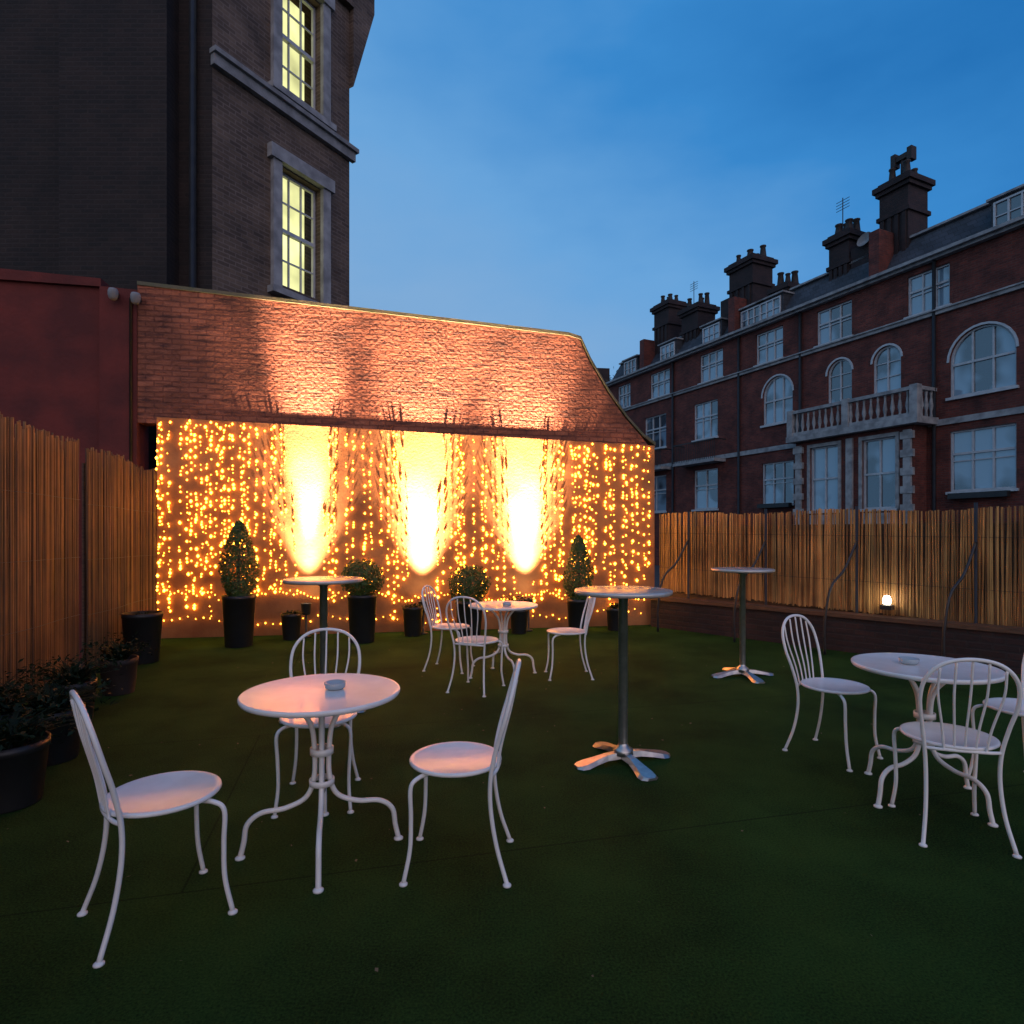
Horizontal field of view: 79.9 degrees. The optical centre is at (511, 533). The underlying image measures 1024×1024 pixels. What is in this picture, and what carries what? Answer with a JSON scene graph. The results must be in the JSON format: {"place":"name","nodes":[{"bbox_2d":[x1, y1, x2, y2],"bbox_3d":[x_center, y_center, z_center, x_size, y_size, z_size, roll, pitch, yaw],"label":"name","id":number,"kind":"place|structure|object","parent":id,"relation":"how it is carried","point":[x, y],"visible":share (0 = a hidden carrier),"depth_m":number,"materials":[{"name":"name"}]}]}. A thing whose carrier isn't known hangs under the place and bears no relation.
{"place":"outdoors","nodes":[
{"label":"outdoors","id":0,"kind":"place"},
{"bbox_2d":[79,565,659,669],"bbox_3d":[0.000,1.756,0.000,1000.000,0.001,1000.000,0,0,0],"label":"ground","id":1,"kind":"structure","parent":0,"point":[657,575],"depth_m":24.87,"materials":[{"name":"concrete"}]},
{"bbox_2d":[0,268,148,660],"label":"side wall","id":2,"kind":"structure","parent":1,"relation":"on","point":[64,356],"depth_m":8.39,"materials":[{"name":"red paint"}]},
{"bbox_2d":[108,287,118,300],"bbox_3d":[-5.416,-3.247,8.322,0.124,0.155,0.182,0,0,-10],"label":"security camera","id":3,"kind":"object","parent":2,"relation":"attached to","point":[113,294],"visible":1,"depth_m":8.25,"materials":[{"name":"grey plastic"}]},
{"bbox_2d":[129,298,131,460],"bbox_3d":[-5.251,-2.094,8.424,0.037,2.300,0.037,0,0,12],"label":"conduit","id":4,"kind":"object","parent":2,"relation":"attached to","point":[130,380],"visible":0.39,"depth_m":8.41,"materials":[{"name":"metal"}]},
{"bbox_2d":[130,292,141,304],"bbox_3d":[-5.140,-3.207,8.371,0.124,0.155,0.182,0,0,-10],"label":"security camera","id":5,"kind":"object","parent":2,"relation":"attached to","point":[135,298],"visible":1,"depth_m":8.30,"materials":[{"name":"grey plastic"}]},
{"bbox_2d":[0,0,211,289],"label":"front wall","id":6,"kind":"structure","parent":1,"relation":"on","point":[29,135],"depth_m":10.00,"materials":[{"name":"brick"}]},
{"bbox_2d":[189,0,195,287],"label":"downpipe","id":7,"kind":"object","parent":6,"relation":"attached to","point":[192,143],"depth_m":9.88,"materials":[{"name":"metal"}]},
{"bbox_2d":[59,0,178,609],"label":"chimney breast","id":8,"kind":"object","parent":1,"relation":"on","point":[118,143],"visible":0.44,"depth_m":9.65,"materials":[{"name":"brick"}]},
{"bbox_2d":[210,0,374,305],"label":"canted face","id":9,"kind":"object","parent":1,"relation":"on","point":[285,151],"visible":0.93,"depth_m":11.15},
{"bbox_2d":[283,0,314,297],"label":"window frames","id":10,"kind":"structure","parent":9,"relation":"in","point":[311,59],"depth_m":11.72,"materials":[{"name":"paint"}]},
{"bbox_2d":[157,417,654,637],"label":"wall","id":11,"kind":"structure","parent":1,"relation":"on","point":[308,472],"depth_m":9.07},
{"bbox_2d":[137,285,647,444],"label":"wall","id":12,"kind":"structure","parent":11,"relation":"on","point":[204,356],"depth_m":9.00,"materials":[{"name":"brick"}]},
{"bbox_2d":[137,281,655,445],"bbox_3d":[-1.473,-2.459,9.307,7.610,2.080,0.360,0,0,-10],"label":"coping","id":13,"kind":"object","parent":12,"relation":"attached to","point":[648,440],"visible":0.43,"depth_m":9.12,"materials":[{"name":"beige stone"}]},
{"bbox_2d":[155,420,649,624],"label":"string lights","id":14,"kind":"object","parent":11,"relation":"attached to","point":[328,514],"visible":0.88,"depth_m":9.03},
{"bbox_2d":[0,625,1023,1023],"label":"artificial turf","id":15,"kind":"structure","parent":1,"relation":"on","point":[734,863],"depth_m":2.73,"materials":[{"name":"green plastic"}]},
{"bbox_2d":[0,666,66,723],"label":"potted plant","id":16,"kind":"object","parent":15,"relation":"on","point":[26,688],"visible":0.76,"depth_m":3.83,"materials":[{"name":"green plant"}]},
{"bbox_2d":[0,411,79,701],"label":"bamboo fence","id":17,"kind":"object","parent":15,"relation":"on","point":[39,544],"visible":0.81,"depth_m":5.59,"materials":[{"name":"wood"}]},
{"bbox_2d":[0,693,91,814],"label":"potted plant","id":18,"kind":"object","parent":15,"relation":"on","point":[24,748],"visible":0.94,"depth_m":3.25,"materials":[{"name":"green plant"}]},
{"bbox_2d":[0,673,123,766],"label":"potted plant","id":19,"kind":"object","parent":15,"relation":"on","point":[67,749],"visible":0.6,"depth_m":3.89,"materials":[{"name":"green plant"}]},
{"bbox_2d":[15,649,129,721],"bbox_3d":[-3.357,1.185,4.667,0.713,0.542,0.726,0,0,5],"label":"potted plant","id":20,"kind":"object","parent":15,"relation":"on","point":[74,671],"visible":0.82,"depth_m":4.61,"materials":[{"name":"green plant"}]},
{"bbox_2d":[76,632,152,695],"bbox_3d":[-3.595,1.180,5.594,0.601,0.552,0.594,0,0,-15],"label":"potted plant","id":21,"kind":"object","parent":15,"relation":"on","point":[126,682],"visible":0.94,"depth_m":5.51,"materials":[{"name":"green plant"}]},
{"bbox_2d":[82,447,155,669],"bbox_3d":[-4.734,0.259,7.469,0.102,2.432,1.946,0,0,-12],"label":"bamboo fence","id":22,"kind":"object","parent":15,"relation":"on","point":[119,534],"visible":0.88,"depth_m":7.07,"materials":[{"name":"wood"}]},
{"bbox_2d":[115,610,162,664],"bbox_3d":[-4.258,1.175,6.913,0.551,0.563,0.594,0,0,26],"label":"planter","id":23,"kind":"object","parent":15,"relation":"on","point":[147,624],"visible":0.91,"depth_m":6.82,"materials":[{"name":"black plastic"}]},
{"bbox_2d":[69,690,237,968],"bbox_3d":[-1.374,1.008,2.333,0.505,0.897,0.416,0,0,-42],"label":"bistro chair","id":24,"kind":"object","parent":15,"relation":"on","point":[160,794],"visible":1,"depth_m":2.29,"materials":[{"name":"white paint"}]},
{"bbox_2d":[217,520,260,647],"bbox_3d":[-3.538,0.635,7.949,0.503,1.642,0.524,0,0,0],"label":"potted topiary","id":25,"kind":"object","parent":15,"relation":"on","point":[238,603],"visible":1,"depth_m":7.82,"materials":[{"name":"green plant"}]},
{"bbox_2d":[277,610,305,640],"bbox_3d":[-3.065,1.259,8.438,0.439,0.394,0.416,0,0,44],"label":"potted plant","id":26,"kind":"object","parent":15,"relation":"on","point":[291,622],"visible":0.99,"depth_m":8.35,"materials":[{"name":"black plastic"}]},
{"bbox_2d":[301,603,311,637],"bbox_3d":[-2.911,1.216,8.685,0.150,0.480,0.315,0,0,-10],"label":"wall uplight","id":27,"kind":"object","parent":15,"relation":"on","point":[306,607],"depth_m":8.57,"materials":[{"name":"metal"}]},
{"bbox_2d":[271,628,360,818],"bbox_3d":[-1.066,1.008,3.399,0.416,0.897,0.505,0,0,-9],"label":"bistro chair","id":28,"kind":"object","parent":15,"relation":"on","point":[297,723],"visible":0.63,"depth_m":3.33,"materials":[{"name":"white paint"}]},
{"bbox_2d":[235,673,402,893],"bbox_3d":[-0.880,1.091,2.830,0.713,0.731,0.713,0,0,27],"label":"bistro table","id":29,"kind":"object","parent":15,"relation":"on","point":[307,698],"visible":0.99,"depth_m":2.78,"materials":[{"name":"white paint"}]},
{"bbox_2d":[324,679,345,690],"bbox_3d":[-0.830,0.710,2.870,0.100,0.032,0.100,0,0,0],"label":"ashtray","id":30,"kind":"object","parent":29,"relation":"on","point":[335,684],"visible":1,"depth_m":2.84,"materials":[{"name":"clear glass"}]},
{"bbox_2d":[279,576,365,727],"bbox_3d":[-1.500,0.906,4.870,0.619,1.100,0.619,0,0,-1],"label":"bar table","id":31,"kind":"object","parent":15,"relation":"on","point":[323,582],"visible":0.59,"depth_m":4.84,"materials":[{"name":"metal"}]},
{"bbox_2d":[340,558,385,643],"bbox_3d":[-2.018,0.889,8.241,0.622,1.135,0.622,0,0,20],"label":"potted topiary","id":32,"kind":"object","parent":15,"relation":"on","point":[362,609],"visible":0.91,"depth_m":8.10,"materials":[{"name":"black plastic"}]},
{"bbox_2d":[399,603,422,636],"bbox_3d":[-1.419,1.229,8.759,0.507,0.455,0.451,0,0,32],"label":"plant pot","id":33,"kind":"object","parent":15,"relation":"on","point":[412,616],"visible":0.96,"depth_m":8.64,"materials":[{"name":"black plastic"}]},
{"bbox_2d":[418,600,427,634],"bbox_3d":[-1.306,1.216,8.974,0.150,0.480,0.315,0,0,-10],"label":"wall uplight","id":34,"kind":"object","parent":15,"relation":"on","point":[423,632],"depth_m":8.88,"materials":[{"name":"metal"}]},
{"bbox_2d":[421,585,474,673],"bbox_3d":[-0.698,1.008,6.610,0.505,0.897,0.416,0,0,15],"label":"bistro chair","id":35,"kind":"object","parent":15,"relation":"on","point":[441,626],"visible":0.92,"depth_m":6.60,"materials":[{"name":"white paint"}]},
{"bbox_2d":[399,658,520,887],"bbox_3d":[-0.211,1.008,2.719,0.505,0.897,0.416,0,0,2],"label":"bistro chair","id":36,"kind":"object","parent":15,"relation":"on","point":[456,759],"visible":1,"depth_m":2.63,"materials":[{"name":"white paint"}]},
{"bbox_2d":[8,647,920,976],"bbox_3d":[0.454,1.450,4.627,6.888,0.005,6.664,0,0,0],"label":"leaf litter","id":37,"kind":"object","parent":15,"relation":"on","point":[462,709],"visible":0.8,"depth_m":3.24,"materials":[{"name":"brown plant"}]},
{"bbox_2d":[448,565,491,636],"bbox_3d":[-0.607,0.942,8.600,0.635,1.027,0.636,0,0,28],"label":"potted topiary","id":38,"kind":"object","parent":15,"relation":"on","point":[469,588],"visible":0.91,"depth_m":8.45,"materials":[{"name":"green plant"}]},
{"bbox_2d":[445,596,505,696],"bbox_3d":[-0.345,1.008,5.714,0.416,0.897,0.505,0,0,22],"label":"bistro chair","id":39,"kind":"object","parent":15,"relation":"on","point":[476,640],"visible":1,"depth_m":5.59,"materials":[{"name":"white paint"}]},
{"bbox_2d":[468,601,537,678],"bbox_3d":[-0.090,1.091,6.280,0.713,0.731,0.713,0,0,0],"label":"bistro table","id":40,"kind":"object","parent":15,"relation":"on","point":[492,606],"visible":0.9,"depth_m":6.24,"materials":[{"name":"white paint"}]},
{"bbox_2d":[502,602,511,605],"bbox_3d":[-0.050,0.710,6.200,0.100,0.032,0.100,0,0,0],"label":"ashtray","id":41,"kind":"object","parent":40,"relation":"on","point":[507,603],"visible":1,"depth_m":6.17,"materials":[{"name":"clear glass"}]},
{"bbox_2d":[500,594,535,633],"bbox_3d":[0.076,1.162,8.953,0.584,0.587,0.546,0,0,7],"label":"potted plant","id":42,"kind":"object","parent":15,"relation":"on","point":[518,619],"visible":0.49,"depth_m":8.85,"materials":[{"name":"black plant"}]},
{"bbox_2d":[523,598,532,631],"bbox_3d":[0.229,1.216,9.250,0.150,0.480,0.315,0,0,-10],"label":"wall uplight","id":43,"kind":"object","parent":15,"relation":"on","point":[528,629],"depth_m":9.15,"materials":[{"name":"metal"}]},
{"bbox_2d":[544,597,595,680],"bbox_3d":[0.599,1.008,6.272,0.505,0.897,0.416,0,0,-3],"label":"bistro chair","id":44,"kind":"object","parent":15,"relation":"on","point":[560,631],"visible":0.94,"depth_m":6.24,"materials":[{"name":"white paint"}]},
{"bbox_2d":[562,535,594,632],"bbox_3d":[0.990,0.730,9.004,0.474,1.451,0.486,0,0,-30],"label":"potted topiary","id":45,"kind":"object","parent":15,"relation":"on","point":[575,605],"visible":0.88,"depth_m":8.89,"materials":[{"name":"green plant"}]},
{"bbox_2d":[606,602,617,630],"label":"potted plant","id":46,"kind":"object","parent":15,"relation":"on","point":[612,617],"visible":0.77,"depth_m":9.15,"materials":[{"name":"black plant"}]},
{"bbox_2d":[574,586,672,780],"bbox_3d":[0.710,0.906,3.910,0.619,1.100,0.619,0,0,28],"label":"bar table","id":47,"kind":"object","parent":15,"relation":"on","point":[625,751],"visible":1,"depth_m":3.88,"materials":[{"name":"metal"}]},
{"bbox_2d":[657,511,689,631],"bbox_3d":[2.435,0.556,9.211,0.613,1.800,0.052,0,0,-25],"label":"fence brace","id":48,"kind":"object","parent":15,"relation":"on","point":[687,543],"visible":0.88,"depth_m":9.32,"materials":[{"name":"wood"}]},
{"bbox_2d":[711,567,775,683],"bbox_3d":[2.360,0.906,6.260,0.619,1.100,0.619,0,0,38],"label":"bar table","id":49,"kind":"object","parent":15,"relation":"on","point":[742,572],"visible":1,"depth_m":6.23,"materials":[{"name":"metal"}]},
{"bbox_2d":[733,509,766,641],"bbox_3d":[3.253,0.556,8.332,0.613,1.800,0.052,0,0,-25],"label":"fence brace","id":50,"kind":"object","parent":15,"relation":"on","point":[753,565],"visible":0.75,"depth_m":8.42,"materials":[{"name":"metal"}]},
{"bbox_2d":[781,614,882,771],"bbox_3d":[2.098,1.008,4.053,0.416,0.897,0.505,0,0,-34],"label":"bistro chair","id":51,"kind":"object","parent":15,"relation":"on","point":[822,684],"visible":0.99,"depth_m":4.08,"materials":[{"name":"white paint"}]},
{"bbox_2d":[651,600,1023,674],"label":"brickwork","id":52,"kind":"object","parent":15,"relation":"on","point":[858,636],"visible":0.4,"depth_m":7.49,"materials":[{"name":"brick"}]},
{"bbox_2d":[650,597,1023,634],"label":"coping","id":53,"kind":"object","parent":52,"relation":"on","point":[952,624],"depth_m":7.40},
{"bbox_2d":[659,506,1023,626],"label":"bamboo fence","id":54,"kind":"object","parent":53,"relation":"on","point":[912,567],"visible":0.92,"depth_m":7.64,"materials":[{"name":"wood"}]},
{"bbox_2d":[880,595,894,609],"bbox_3d":[4.497,0.821,7.329,0.130,0.170,0.120,0,0,-43],"label":"bulkhead lamp","id":55,"kind":"object","parent":54,"relation":"attached to","point":[885,605],"visible":1,"depth_m":7.29,"materials":[{"name":"glass"}]},
{"bbox_2d":[823,506,857,654],"bbox_3d":[4.036,0.556,7.490,0.613,1.800,0.052,0,0,-25],"label":"fence brace","id":56,"kind":"object","parent":15,"relation":"on","point":[855,546],"visible":1,"depth_m":7.58,"materials":[{"name":"metal"}]},
{"bbox_2d":[851,653,1005,827],"bbox_3d":[2.280,1.091,3.380,0.713,0.731,0.713,0,0,0],"label":"bistro table","id":57,"kind":"object","parent":15,"relation":"on","point":[887,664],"visible":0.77,"depth_m":3.33,"materials":[{"name":"white paint"}]},
{"bbox_2d":[898,656,919,664],"bbox_3d":[2.220,0.710,3.420,0.100,0.032,0.100,0,0,0],"label":"ashtray","id":58,"kind":"object","parent":57,"relation":"on","point":[907,660],"visible":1,"depth_m":3.40,"materials":[{"name":"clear glass"}]},
{"bbox_2d":[888,658,1022,858],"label":"bistro chair","id":59,"kind":"object","parent":15,"relation":"on","point":[942,736],"visible":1,"depth_m":2.85,"materials":[{"name":"white paint"}]},
{"bbox_2d":[942,503,977,656],"bbox_3d":[4.854,0.556,6.612,0.613,1.800,0.052,0,0,-25],"label":"fence brace","id":60,"kind":"object","parent":15,"relation":"on","point":[974,550],"visible":0.88,"depth_m":6.72,"materials":[{"name":"metal"}]},
{"bbox_2d":[968,655,1023,774],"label":"bistro chair","id":61,"kind":"object","parent":15,"relation":"on","point":[1009,705],"visible":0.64,"depth_m":3.63,"materials":[{"name":"white paint"}]},
{"bbox_2d":[597,368,609,382],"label":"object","id":62,"kind":"structure","parent":0,"point":[605,373],"depth_m":44.83,"materials":[{"name":"brown brick"}]},
{"bbox_2d":[349,0,1023,380],"label":"sky","id":63,"kind":"structure","parent":0,"point":[572,166],"materials":[{"name":"blue"}]},
{"bbox_2d":[606,145,1023,564],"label":"mansion block","id":64,"kind":"structure","parent":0,"point":[882,367],"depth_m":23.07,"materials":[{"name":"brick"}]},
{"bbox_2d":[620,194,1020,510],"bbox_3d":[12.340,-5.719,24.829,1.075,9.650,28.900,0,0,-25],"label":"window glass","id":65,"kind":"structure","parent":64,"relation":"in","point":[1004,341],"depth_m":22.19,"materials":[{"name":"blue glass"}]},
{"bbox_2d":[619,190,1023,513],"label":"window frames","id":66,"kind":"structure","parent":64,"relation":"in","point":[993,324],"depth_m":22.77,"materials":[{"name":"paint"}]}
]}

